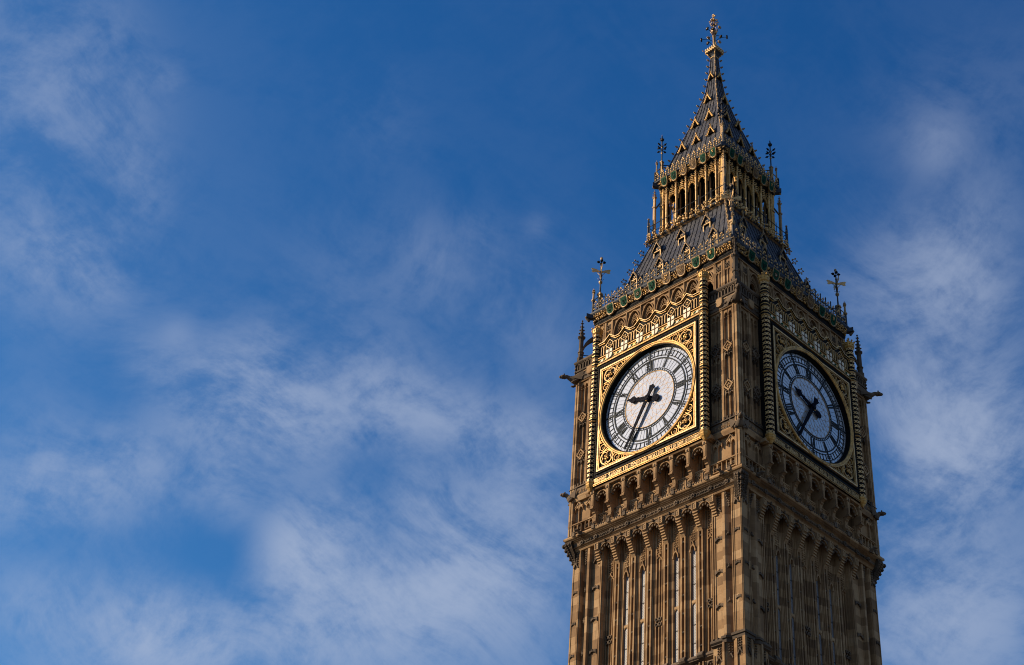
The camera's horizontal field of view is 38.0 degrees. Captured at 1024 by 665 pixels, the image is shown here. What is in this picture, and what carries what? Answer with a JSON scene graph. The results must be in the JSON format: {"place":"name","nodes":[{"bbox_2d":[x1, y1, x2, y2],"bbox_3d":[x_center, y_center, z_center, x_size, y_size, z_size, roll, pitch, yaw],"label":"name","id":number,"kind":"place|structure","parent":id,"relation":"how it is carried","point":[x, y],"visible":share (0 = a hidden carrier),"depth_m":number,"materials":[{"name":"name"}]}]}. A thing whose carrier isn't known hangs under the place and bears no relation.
{"place":"outdoors","nodes":[
{"label":"outdoors","id":0,"kind":"place"},
{"bbox_2d":[0,0,1023,664],"label":"sky","id":1,"kind":"structure","parent":0,"point":[296,296],"materials":[{"name":"blue"}]},
{"label":"ground","id":2,"kind":"structure","parent":0,"visible":0},
{"bbox_2d":[559,14,885,664],"bbox_3d":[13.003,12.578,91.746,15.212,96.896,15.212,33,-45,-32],"label":"clock tower","id":3,"kind":"structure","parent":2,"relation":"on","point":[720,498],"depth_m":89.58,"materials":[{"name":"stone"}]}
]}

